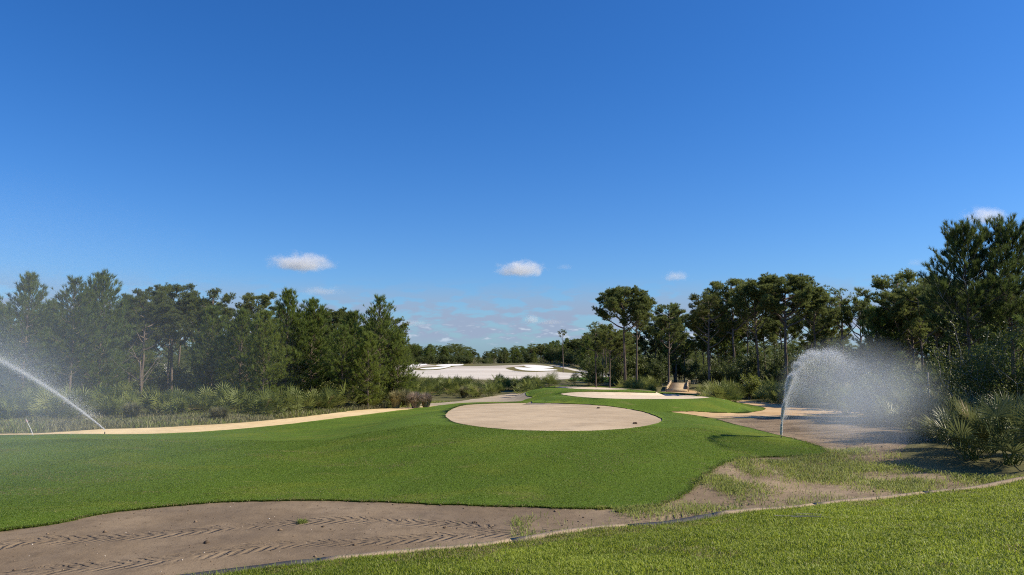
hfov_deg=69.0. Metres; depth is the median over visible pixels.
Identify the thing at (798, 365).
sprinkler spray
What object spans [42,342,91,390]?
leafy bush
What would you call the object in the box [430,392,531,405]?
grey dirt ground
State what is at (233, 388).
saw palmetto
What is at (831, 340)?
pine tree
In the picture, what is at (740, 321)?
pine tree
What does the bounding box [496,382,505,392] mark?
saw palmetto
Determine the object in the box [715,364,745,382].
leafy bush
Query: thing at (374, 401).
saw palmetto
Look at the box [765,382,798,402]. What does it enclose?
saw palmetto
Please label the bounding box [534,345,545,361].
pine tree
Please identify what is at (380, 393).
leafy bush
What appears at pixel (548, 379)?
saw palmetto
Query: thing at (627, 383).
saw palmetto
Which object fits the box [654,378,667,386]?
saw palmetto
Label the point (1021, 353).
pine tree
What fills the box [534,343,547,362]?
pine tree
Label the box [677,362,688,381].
leafy bush
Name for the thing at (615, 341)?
pine tree
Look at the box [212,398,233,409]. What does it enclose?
saw palmetto
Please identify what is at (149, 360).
pine tree
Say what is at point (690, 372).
leafy bush
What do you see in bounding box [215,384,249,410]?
saw palmetto
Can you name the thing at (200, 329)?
pine tree
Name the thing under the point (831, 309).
pine tree
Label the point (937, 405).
saw palmetto
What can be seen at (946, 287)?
pine tree
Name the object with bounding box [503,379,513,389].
saw palmetto
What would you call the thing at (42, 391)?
saw palmetto
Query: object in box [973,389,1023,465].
saw palmetto
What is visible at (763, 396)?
saw palmetto
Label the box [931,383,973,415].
saw palmetto
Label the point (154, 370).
leafy bush
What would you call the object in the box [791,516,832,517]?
twig
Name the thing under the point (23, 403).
saw palmetto
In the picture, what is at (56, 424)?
dry grass
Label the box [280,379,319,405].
leafy bush
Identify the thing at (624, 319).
pine tree
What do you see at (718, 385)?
saw palmetto
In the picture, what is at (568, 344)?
pine tree
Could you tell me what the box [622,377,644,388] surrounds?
saw palmetto
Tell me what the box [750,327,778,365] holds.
pine tree
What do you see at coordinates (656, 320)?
pine tree
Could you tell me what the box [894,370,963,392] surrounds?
leafy bush
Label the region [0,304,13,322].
pine tree
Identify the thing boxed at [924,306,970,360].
pine tree
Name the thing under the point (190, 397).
saw palmetto
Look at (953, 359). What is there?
leafy bush
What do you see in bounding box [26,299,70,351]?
pine tree
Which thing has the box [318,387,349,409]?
saw palmetto
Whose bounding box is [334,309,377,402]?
pine tree
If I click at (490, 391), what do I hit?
saw palmetto
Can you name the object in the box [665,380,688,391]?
wooden bridge
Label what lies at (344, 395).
saw palmetto
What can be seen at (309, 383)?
leafy bush
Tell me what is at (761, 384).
saw palmetto
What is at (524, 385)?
saw palmetto
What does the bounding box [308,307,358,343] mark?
pine tree
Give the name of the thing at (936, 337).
pine tree
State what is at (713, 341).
pine tree
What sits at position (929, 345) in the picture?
pine tree
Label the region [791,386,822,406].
saw palmetto
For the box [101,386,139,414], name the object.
saw palmetto
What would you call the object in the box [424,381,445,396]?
saw palmetto
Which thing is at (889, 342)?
pine tree
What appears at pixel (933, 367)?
leafy bush
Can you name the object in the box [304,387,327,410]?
saw palmetto
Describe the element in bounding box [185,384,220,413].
saw palmetto
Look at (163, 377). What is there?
leafy bush
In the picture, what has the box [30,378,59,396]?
leafy bush
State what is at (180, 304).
pine tree
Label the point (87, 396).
saw palmetto
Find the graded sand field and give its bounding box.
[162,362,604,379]
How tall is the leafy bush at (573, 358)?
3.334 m
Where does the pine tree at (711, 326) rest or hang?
on the ground at (919, 451)
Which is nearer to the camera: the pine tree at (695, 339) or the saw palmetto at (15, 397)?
the saw palmetto at (15, 397)
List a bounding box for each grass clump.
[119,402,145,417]
[203,406,233,419]
[387,388,404,407]
[401,388,411,406]
[406,391,424,407]
[420,392,436,406]
[459,386,468,397]
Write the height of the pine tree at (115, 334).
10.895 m
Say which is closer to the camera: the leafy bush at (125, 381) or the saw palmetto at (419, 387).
the leafy bush at (125, 381)
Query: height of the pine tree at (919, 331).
10.087 m
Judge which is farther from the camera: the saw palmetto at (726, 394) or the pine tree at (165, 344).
the pine tree at (165, 344)
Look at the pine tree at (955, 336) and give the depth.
70.67 m
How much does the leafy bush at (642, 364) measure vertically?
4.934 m
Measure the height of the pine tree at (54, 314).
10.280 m
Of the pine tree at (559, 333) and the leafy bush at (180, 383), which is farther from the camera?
the pine tree at (559, 333)
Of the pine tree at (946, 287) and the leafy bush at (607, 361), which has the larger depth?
the leafy bush at (607, 361)
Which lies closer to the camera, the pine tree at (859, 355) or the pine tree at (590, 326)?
the pine tree at (859, 355)
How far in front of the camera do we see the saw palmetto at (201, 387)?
50.90 m
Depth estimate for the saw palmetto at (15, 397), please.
41.50 m
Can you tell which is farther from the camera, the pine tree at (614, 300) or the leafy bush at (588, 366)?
the leafy bush at (588, 366)
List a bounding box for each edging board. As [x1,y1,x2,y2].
[180,558,316,574]
[317,538,511,562]
[510,524,626,542]
[628,513,712,525]
[712,503,813,516]
[812,491,924,504]
[922,476,1023,492]
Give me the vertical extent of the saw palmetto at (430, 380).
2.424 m
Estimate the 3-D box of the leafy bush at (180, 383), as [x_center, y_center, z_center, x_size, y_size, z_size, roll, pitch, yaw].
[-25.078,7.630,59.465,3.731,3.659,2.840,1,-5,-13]
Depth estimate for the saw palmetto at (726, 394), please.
55.94 m
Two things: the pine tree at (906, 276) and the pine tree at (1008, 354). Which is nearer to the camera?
the pine tree at (1008, 354)
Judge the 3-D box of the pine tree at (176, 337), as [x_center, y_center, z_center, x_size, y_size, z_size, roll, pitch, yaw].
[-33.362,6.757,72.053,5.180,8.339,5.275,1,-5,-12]
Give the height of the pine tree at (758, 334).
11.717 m
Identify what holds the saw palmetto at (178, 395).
on the ground at (919, 451)
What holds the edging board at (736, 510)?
on the bare dirt ground at (137, 551)
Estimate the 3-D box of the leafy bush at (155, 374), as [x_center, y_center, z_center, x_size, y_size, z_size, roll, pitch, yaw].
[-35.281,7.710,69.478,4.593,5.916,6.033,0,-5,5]
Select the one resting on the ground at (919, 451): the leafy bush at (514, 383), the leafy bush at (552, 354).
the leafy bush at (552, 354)
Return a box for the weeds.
[167,445,1023,574]
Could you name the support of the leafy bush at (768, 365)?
on the ground at (919, 451)
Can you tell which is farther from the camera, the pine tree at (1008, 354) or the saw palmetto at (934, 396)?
the pine tree at (1008, 354)
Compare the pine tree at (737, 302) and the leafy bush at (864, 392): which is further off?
the pine tree at (737, 302)
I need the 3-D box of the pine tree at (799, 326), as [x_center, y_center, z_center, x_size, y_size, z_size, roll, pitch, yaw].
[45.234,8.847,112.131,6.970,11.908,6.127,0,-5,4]
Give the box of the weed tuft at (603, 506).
[596,505,606,509]
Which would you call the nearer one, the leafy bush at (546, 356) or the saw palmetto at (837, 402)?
the saw palmetto at (837, 402)
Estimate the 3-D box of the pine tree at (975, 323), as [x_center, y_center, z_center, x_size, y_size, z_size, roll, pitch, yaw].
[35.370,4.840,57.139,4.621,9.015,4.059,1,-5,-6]
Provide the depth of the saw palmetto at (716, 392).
55.64 m
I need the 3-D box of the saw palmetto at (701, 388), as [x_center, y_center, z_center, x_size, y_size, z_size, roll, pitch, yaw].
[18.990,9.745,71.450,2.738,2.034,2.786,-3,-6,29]
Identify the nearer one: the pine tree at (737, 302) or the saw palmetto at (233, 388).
the saw palmetto at (233, 388)
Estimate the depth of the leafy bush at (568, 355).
204.19 m
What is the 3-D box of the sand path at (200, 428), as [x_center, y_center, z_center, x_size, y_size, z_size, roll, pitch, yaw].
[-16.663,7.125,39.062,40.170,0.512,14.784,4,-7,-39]
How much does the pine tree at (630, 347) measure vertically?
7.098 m
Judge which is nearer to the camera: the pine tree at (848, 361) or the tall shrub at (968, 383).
the tall shrub at (968, 383)
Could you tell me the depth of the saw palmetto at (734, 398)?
57.76 m
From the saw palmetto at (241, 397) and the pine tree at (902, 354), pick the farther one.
the pine tree at (902, 354)
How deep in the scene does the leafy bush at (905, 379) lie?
38.36 m
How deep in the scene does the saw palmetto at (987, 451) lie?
22.00 m
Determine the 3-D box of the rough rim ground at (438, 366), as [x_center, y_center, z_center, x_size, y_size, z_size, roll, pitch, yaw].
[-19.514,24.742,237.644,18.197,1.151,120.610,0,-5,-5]
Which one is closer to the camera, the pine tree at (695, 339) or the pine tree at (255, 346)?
the pine tree at (255, 346)
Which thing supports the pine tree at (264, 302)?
on the ground at (919, 451)
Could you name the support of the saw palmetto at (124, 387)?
on the ground at (919, 451)
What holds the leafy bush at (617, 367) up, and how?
on the ground at (919, 451)
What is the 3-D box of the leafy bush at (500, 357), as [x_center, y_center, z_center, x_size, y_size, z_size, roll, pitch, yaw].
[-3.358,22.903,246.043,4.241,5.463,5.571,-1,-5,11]
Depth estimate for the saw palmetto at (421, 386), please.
68.37 m
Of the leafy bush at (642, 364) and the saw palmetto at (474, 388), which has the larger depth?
the leafy bush at (642, 364)
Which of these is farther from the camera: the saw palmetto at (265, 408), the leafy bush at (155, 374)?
the leafy bush at (155, 374)
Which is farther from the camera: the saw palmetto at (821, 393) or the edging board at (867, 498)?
the saw palmetto at (821, 393)
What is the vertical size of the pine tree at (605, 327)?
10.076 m
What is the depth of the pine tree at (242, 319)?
51.54 m
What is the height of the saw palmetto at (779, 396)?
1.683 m
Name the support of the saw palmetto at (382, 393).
on the ground at (919, 451)
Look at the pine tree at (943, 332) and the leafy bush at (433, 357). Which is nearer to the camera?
the pine tree at (943, 332)
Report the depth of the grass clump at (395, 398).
52.23 m
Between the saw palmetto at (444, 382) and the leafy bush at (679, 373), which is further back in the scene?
the leafy bush at (679, 373)
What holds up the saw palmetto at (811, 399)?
on the ground at (919, 451)
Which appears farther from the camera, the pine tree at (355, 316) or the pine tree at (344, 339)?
the pine tree at (355, 316)
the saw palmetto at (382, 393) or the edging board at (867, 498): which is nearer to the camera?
the edging board at (867, 498)
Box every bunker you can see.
[420,366,449,368]
[437,364,463,365]
[445,402,661,430]
[515,367,555,370]
[524,365,553,367]
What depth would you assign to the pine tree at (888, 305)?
56.78 m
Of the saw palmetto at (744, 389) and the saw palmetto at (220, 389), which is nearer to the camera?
the saw palmetto at (220, 389)
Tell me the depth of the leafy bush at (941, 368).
36.87 m
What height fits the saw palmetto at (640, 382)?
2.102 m
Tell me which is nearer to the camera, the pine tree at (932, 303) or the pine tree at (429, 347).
the pine tree at (932, 303)
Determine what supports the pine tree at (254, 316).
on the ground at (919, 451)
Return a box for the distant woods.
[3,336,940,376]
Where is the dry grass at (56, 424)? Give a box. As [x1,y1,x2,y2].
[0,401,390,432]
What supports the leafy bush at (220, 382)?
on the ground at (919, 451)
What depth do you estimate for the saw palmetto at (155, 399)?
44.54 m
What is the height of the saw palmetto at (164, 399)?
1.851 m
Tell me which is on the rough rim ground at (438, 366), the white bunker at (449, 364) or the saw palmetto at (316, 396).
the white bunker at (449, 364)
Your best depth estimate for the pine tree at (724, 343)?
117.73 m
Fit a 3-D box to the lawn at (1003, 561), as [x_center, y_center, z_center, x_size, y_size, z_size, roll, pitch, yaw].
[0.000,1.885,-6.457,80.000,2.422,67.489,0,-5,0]
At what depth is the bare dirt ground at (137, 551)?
14.22 m
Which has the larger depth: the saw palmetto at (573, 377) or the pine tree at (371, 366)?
the saw palmetto at (573, 377)
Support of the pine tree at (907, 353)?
on the ground at (919, 451)
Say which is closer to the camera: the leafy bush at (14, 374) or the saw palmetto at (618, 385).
the leafy bush at (14, 374)
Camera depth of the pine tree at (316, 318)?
56.39 m
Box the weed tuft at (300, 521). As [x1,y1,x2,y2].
[295,518,308,523]
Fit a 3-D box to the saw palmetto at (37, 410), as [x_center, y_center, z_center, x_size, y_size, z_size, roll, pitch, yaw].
[-24.220,6.153,40.418,4.076,2.263,2.450,2,-6,-21]
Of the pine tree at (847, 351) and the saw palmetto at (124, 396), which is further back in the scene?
the pine tree at (847, 351)
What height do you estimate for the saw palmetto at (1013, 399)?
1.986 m
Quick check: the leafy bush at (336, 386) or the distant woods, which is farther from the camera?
the distant woods
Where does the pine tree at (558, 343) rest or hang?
on the ground at (919, 451)
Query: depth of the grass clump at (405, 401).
54.22 m
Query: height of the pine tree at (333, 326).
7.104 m
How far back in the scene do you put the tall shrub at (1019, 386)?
25.75 m
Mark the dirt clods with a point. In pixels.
(207, 541)
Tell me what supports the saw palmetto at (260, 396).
on the ground at (919, 451)
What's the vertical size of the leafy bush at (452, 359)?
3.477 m
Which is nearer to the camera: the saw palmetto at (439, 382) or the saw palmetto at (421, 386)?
the saw palmetto at (421, 386)
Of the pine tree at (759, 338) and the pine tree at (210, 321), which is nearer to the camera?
the pine tree at (210, 321)
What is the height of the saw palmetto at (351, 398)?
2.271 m
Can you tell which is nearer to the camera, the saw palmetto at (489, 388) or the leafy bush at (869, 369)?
the leafy bush at (869, 369)
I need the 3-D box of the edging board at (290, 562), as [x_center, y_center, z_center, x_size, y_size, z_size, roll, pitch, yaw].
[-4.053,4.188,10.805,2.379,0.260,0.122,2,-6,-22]
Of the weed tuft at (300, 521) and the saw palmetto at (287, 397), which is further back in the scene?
the saw palmetto at (287, 397)
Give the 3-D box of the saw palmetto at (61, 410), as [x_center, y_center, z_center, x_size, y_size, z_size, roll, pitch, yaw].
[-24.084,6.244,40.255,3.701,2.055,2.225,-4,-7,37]
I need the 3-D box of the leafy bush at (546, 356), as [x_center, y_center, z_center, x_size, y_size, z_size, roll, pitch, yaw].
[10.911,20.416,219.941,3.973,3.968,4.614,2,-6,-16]
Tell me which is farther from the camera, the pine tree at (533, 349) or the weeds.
the pine tree at (533, 349)
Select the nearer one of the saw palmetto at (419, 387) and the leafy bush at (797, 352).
the saw palmetto at (419, 387)
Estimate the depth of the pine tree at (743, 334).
119.14 m
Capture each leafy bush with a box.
[0,338,37,395]
[26,359,60,389]
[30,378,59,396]
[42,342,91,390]
[82,375,144,395]
[92,376,137,390]
[104,342,159,391]
[144,359,177,392]
[155,362,193,389]
[173,362,216,392]
[195,372,231,390]
[198,347,250,385]
[210,375,255,394]
[280,370,333,391]
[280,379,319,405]
[287,360,334,384]
[313,335,378,401]
[316,378,351,399]
[352,383,389,401]
[370,361,410,392]
[418,356,427,363]
[429,352,438,363]
[438,354,447,363]
[448,355,457,363]
[494,349,507,362]
[509,378,521,393]
[515,356,524,362]
[522,349,535,360]
[542,351,550,362]
[548,345,561,362]
[551,346,566,361]
[563,349,577,364]
[570,354,579,365]
[579,354,608,384]
[585,372,607,384]
[601,356,612,365]
[608,355,639,383]
[626,353,660,377]
[633,348,671,374]
[646,352,672,386]
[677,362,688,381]
[679,361,707,383]
[694,366,719,385]
[702,354,739,381]
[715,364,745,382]
[727,342,772,382]
[730,372,761,398]
[760,366,784,382]
[761,360,778,378]
[766,344,802,364]
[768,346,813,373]
[770,362,780,370]
[776,361,815,397]
[790,357,832,391]
[794,349,831,370]
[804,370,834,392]
[814,383,862,414]
[837,371,906,423]
[843,357,911,417]
[873,374,914,421]
[875,360,940,390]
[876,350,946,379]
[886,362,916,381]
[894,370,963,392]
[897,359,963,381]
[909,366,980,392]
[911,422,934,440]
[914,345,986,385]
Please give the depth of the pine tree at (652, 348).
121.45 m
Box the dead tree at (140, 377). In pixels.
[113,332,164,396]
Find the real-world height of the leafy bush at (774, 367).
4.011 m
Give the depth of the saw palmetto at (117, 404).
43.01 m
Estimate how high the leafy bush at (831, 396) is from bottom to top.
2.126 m
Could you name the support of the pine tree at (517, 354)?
on the ground at (919, 451)
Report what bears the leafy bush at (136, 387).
on the ground at (919, 451)
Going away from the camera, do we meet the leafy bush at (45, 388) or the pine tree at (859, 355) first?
the leafy bush at (45, 388)
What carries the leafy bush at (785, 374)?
on the ground at (919, 451)
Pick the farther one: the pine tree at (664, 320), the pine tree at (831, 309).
the pine tree at (664, 320)
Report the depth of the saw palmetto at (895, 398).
32.67 m
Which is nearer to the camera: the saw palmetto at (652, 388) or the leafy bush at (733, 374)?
the saw palmetto at (652, 388)
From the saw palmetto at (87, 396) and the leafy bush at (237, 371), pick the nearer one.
the saw palmetto at (87, 396)
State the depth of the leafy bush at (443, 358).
251.83 m
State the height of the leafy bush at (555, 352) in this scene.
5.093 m
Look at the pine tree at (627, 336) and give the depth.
130.75 m
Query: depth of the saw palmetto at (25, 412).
41.91 m
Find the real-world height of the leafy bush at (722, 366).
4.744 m
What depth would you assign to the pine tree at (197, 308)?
69.65 m
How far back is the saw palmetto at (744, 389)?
70.69 m
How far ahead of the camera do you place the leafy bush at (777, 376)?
91.83 m
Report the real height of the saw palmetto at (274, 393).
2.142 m
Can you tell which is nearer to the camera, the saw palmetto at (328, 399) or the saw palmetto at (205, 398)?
the saw palmetto at (205, 398)
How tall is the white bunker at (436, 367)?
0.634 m
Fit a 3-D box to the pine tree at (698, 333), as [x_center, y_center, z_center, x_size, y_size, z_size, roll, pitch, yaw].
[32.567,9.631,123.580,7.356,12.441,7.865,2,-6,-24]
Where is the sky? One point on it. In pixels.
(488, 169)
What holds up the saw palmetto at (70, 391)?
on the ground at (919, 451)
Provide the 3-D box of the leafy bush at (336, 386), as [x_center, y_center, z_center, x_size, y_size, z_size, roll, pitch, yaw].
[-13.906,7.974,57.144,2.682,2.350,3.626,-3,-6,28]
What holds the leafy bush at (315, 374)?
on the ground at (919, 451)
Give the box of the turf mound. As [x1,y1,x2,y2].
[0,385,825,531]
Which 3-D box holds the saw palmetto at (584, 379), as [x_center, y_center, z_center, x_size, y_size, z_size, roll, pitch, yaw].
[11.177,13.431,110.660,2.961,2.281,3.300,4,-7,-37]
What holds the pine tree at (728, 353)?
on the ground at (919, 451)
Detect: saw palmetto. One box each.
[0,387,31,417]
[0,393,42,417]
[0,396,30,419]
[3,391,41,417]
[11,394,30,417]
[22,382,52,414]
[24,383,103,419]
[28,402,53,416]
[31,382,62,406]
[42,383,84,404]
[43,389,91,418]
[46,387,94,415]
[53,394,93,418]
[67,387,101,408]
[71,378,108,412]
[80,382,121,416]
[86,393,114,413]
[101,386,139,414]
[107,396,132,416]
[108,392,144,414]
[112,380,141,403]
[114,386,147,402]
[137,383,158,409]
[140,385,167,414]
[142,388,189,415]
[157,391,198,414]
[159,385,196,412]
[182,389,211,413]
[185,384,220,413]
[186,387,199,409]
[194,379,213,397]
[204,382,234,409]
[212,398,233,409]
[214,391,247,411]
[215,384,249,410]
[218,386,258,414]
[229,377,259,394]
[239,388,273,412]
[247,382,298,409]
[248,386,291,415]
[250,388,285,415]
[266,380,296,408]
[275,384,317,412]
[283,393,315,410]
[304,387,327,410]
[318,387,343,408]
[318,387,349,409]
[323,379,371,408]
[345,379,384,407]
[352,380,388,407]
[357,390,382,405]
[410,380,429,392]
[412,384,426,391]
[422,375,440,392]
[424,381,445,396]
[433,379,449,393]
[439,376,454,393]
[441,378,466,395]
[443,382,470,396]
[452,375,472,393]
[463,378,484,397]
[481,380,498,396]
[483,382,496,395]
[495,373,510,383]
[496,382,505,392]
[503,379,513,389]
[511,379,535,393]
[514,377,537,391]
[514,382,536,392]
[532,376,545,388]
[541,371,560,384]
[542,373,556,386]
[565,372,583,384]
[577,372,592,384]
[616,378,631,387]
[621,380,637,388]
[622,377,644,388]
[625,378,649,389]
[642,375,658,388]
[646,384,657,390]
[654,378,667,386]
[695,380,714,395]
[699,378,744,401]
[700,381,743,393]
[701,379,733,399]
[701,381,745,401]
[705,381,739,401]
[732,382,747,396]
[751,379,769,398]
[752,381,774,402]
[755,380,780,401]
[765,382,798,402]
[767,386,782,403]
[775,387,797,402]
[776,380,804,404]
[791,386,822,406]
[795,382,828,407]
[804,381,832,408]
[824,384,866,414]
[869,385,917,425]
[872,388,918,427]
[878,386,942,426]
[881,387,944,432]
[908,389,948,413]
[915,393,974,439]
[916,405,982,449]
[920,397,1023,461]
[924,385,984,397]
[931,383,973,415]
[936,391,1002,420]
[953,408,1021,453]
[966,387,1023,447]
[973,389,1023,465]
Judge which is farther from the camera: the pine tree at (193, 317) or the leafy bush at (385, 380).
the pine tree at (193, 317)
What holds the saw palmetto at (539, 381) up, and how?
on the ground at (919, 451)
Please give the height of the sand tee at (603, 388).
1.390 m
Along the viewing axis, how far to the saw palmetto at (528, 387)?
74.48 m
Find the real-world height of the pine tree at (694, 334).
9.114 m
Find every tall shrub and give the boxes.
[919,311,1023,402]
[961,344,1023,402]
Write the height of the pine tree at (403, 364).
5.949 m
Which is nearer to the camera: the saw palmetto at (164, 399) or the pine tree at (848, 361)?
the saw palmetto at (164, 399)
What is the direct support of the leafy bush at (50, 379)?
on the ground at (919, 451)
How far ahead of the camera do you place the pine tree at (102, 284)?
54.63 m
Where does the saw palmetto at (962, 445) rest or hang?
on the ground at (919, 451)
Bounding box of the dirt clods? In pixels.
[4,433,955,574]
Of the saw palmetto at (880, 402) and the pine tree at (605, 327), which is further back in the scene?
the pine tree at (605, 327)
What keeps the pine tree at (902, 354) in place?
on the ground at (919, 451)
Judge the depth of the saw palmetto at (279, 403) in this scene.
42.57 m
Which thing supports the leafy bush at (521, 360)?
on the ground at (919, 451)
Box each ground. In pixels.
[0,357,1023,476]
[0,415,997,574]
[416,364,474,369]
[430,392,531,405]
[506,365,583,372]
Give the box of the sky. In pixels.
[0,0,1023,356]
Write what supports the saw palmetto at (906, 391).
on the ground at (919, 451)
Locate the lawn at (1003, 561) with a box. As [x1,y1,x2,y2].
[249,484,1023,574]
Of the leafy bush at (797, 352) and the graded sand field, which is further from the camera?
the graded sand field
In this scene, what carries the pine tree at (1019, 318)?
on the ground at (919, 451)
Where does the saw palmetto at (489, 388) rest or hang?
on the ground at (919, 451)
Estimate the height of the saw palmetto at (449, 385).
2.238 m
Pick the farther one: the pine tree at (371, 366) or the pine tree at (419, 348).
the pine tree at (419, 348)
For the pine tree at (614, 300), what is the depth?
90.92 m
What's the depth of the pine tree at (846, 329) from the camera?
91.39 m
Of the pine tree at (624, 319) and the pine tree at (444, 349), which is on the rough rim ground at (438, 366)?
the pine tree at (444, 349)
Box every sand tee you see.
[559,387,619,389]
[562,392,708,398]
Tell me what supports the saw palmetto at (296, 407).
on the ground at (919, 451)
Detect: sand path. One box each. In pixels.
[0,406,429,434]
[662,390,702,394]
[676,399,875,417]
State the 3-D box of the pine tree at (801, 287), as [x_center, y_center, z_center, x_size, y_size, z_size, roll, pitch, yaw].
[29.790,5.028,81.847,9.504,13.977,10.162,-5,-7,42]
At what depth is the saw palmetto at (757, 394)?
65.38 m
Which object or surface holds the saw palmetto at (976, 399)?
on the ground at (919, 451)
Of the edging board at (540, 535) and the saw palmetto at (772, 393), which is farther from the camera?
the saw palmetto at (772, 393)
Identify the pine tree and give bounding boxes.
[0,270,70,395]
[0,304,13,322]
[0,327,21,353]
[7,320,53,383]
[15,298,67,368]
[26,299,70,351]
[34,274,114,390]
[49,269,153,391]
[53,301,113,389]
[57,313,111,388]
[102,294,145,380]
[106,302,166,389]
[108,288,184,391]
[109,312,154,379]
[127,309,166,388]
[139,317,192,390]
[141,282,200,389]
[159,338,168,348]
[174,303,196,364]
[177,304,218,368]
[183,288,240,355]
[183,304,234,391]
[186,322,225,375]
[210,307,266,390]
[230,312,276,354]
[234,290,286,326]
[236,309,293,398]
[256,286,315,392]
[277,297,345,393]
[280,312,310,362]
[307,322,339,355]
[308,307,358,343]
[319,324,363,406]
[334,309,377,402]
[347,330,389,407]
[352,293,410,403]
[357,316,387,387]
[371,316,409,364]
[378,329,423,400]
[411,345,419,359]
[414,345,423,356]
[414,350,423,356]
[421,344,438,362]
[438,346,451,362]
[468,349,478,363]
[501,347,511,359]
[510,350,515,362]
[513,348,521,360]
[526,347,537,353]
[530,352,537,362]
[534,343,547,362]
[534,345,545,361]
[543,344,552,362]
[553,340,563,362]
[558,329,566,372]
[558,344,567,360]
[565,339,579,351]
[571,338,580,349]
[574,338,600,383]
[576,335,604,353]
[578,328,607,386]
[583,321,600,357]
[589,329,627,387]
[590,323,616,380]
[592,284,656,381]
[598,327,619,379]
[611,339,635,380]
[613,337,632,363]
[618,301,653,381]
[625,332,641,360]
[632,329,656,360]
[638,317,665,358]
[645,303,689,383]
[650,302,694,382]
[650,313,671,348]
[658,316,692,382]
[674,337,694,382]
[682,292,737,381]
[683,310,714,363]
[688,335,705,382]
[690,332,706,372]
[694,335,727,383]
[695,277,760,365]
[700,313,739,364]
[706,309,748,368]
[718,328,753,366]
[719,339,743,363]
[728,281,782,376]
[729,313,764,352]
[739,271,830,378]
[742,316,767,360]
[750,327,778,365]
[751,320,795,363]
[762,309,800,351]
[786,289,841,392]
[787,312,819,353]
[794,333,817,357]
[801,294,852,389]
[804,320,853,390]
[818,336,849,371]
[824,286,861,387]
[828,340,854,386]
[839,297,874,359]
[843,305,909,379]
[844,352,854,383]
[849,349,870,365]
[854,267,939,361]
[863,289,919,370]
[875,337,919,365]
[876,294,941,369]
[886,278,953,371]
[895,327,931,363]
[901,339,925,367]
[910,297,952,358]
[915,333,964,369]
[916,213,1023,372]
[920,283,973,363]
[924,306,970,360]
[929,331,990,351]
[953,297,1005,349]
[959,289,1023,345]
[962,313,1023,384]
[964,212,1023,381]
[985,291,1023,366]
[1009,314,1023,368]
[1015,342,1023,367]
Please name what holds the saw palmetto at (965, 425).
on the ground at (919, 451)
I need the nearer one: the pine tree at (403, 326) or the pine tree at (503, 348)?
the pine tree at (403, 326)
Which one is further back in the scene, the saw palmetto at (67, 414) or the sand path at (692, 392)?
the sand path at (692, 392)
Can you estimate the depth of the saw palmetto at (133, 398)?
43.87 m
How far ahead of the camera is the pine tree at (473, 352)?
284.62 m
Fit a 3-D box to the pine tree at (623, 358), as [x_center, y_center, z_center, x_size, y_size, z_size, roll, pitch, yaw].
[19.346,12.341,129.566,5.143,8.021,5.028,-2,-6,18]
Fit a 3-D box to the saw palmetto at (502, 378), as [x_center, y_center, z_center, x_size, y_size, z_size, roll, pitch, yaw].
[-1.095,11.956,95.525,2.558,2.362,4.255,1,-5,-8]
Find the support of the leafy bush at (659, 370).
on the ground at (919, 451)
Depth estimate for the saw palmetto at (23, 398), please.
42.22 m
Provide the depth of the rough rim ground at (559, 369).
180.85 m
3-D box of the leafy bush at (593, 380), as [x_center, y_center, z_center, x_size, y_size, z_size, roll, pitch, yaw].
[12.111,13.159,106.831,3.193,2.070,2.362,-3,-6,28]
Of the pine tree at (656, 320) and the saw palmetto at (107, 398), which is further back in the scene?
the pine tree at (656, 320)
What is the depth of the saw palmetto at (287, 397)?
43.87 m
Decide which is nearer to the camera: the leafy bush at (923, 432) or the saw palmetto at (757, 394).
the leafy bush at (923, 432)
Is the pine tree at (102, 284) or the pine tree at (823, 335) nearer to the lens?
the pine tree at (102, 284)
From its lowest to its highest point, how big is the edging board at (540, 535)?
0.274 m
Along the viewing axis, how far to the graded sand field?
164.45 m
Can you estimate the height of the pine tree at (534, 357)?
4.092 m
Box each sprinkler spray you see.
[0,260,104,429]
[780,344,1008,463]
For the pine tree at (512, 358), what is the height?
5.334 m
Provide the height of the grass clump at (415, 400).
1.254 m
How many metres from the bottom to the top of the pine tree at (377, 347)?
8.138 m
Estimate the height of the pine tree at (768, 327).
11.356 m
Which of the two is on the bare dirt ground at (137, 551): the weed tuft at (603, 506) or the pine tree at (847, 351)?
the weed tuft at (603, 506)
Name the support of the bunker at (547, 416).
on the turf mound
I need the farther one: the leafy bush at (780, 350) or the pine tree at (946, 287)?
the leafy bush at (780, 350)
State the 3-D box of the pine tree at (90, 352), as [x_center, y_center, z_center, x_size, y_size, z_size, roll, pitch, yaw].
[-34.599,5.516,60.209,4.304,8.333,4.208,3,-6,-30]
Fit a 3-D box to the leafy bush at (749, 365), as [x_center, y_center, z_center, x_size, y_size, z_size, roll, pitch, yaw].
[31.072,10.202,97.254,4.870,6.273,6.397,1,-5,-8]
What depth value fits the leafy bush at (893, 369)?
49.74 m
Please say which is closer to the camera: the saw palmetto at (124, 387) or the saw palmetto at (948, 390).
the saw palmetto at (948, 390)
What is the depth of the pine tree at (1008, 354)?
45.48 m
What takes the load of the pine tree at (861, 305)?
on the ground at (919, 451)
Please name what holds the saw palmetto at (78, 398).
on the ground at (919, 451)
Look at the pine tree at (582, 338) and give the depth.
117.49 m
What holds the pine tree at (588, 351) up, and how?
on the ground at (919, 451)

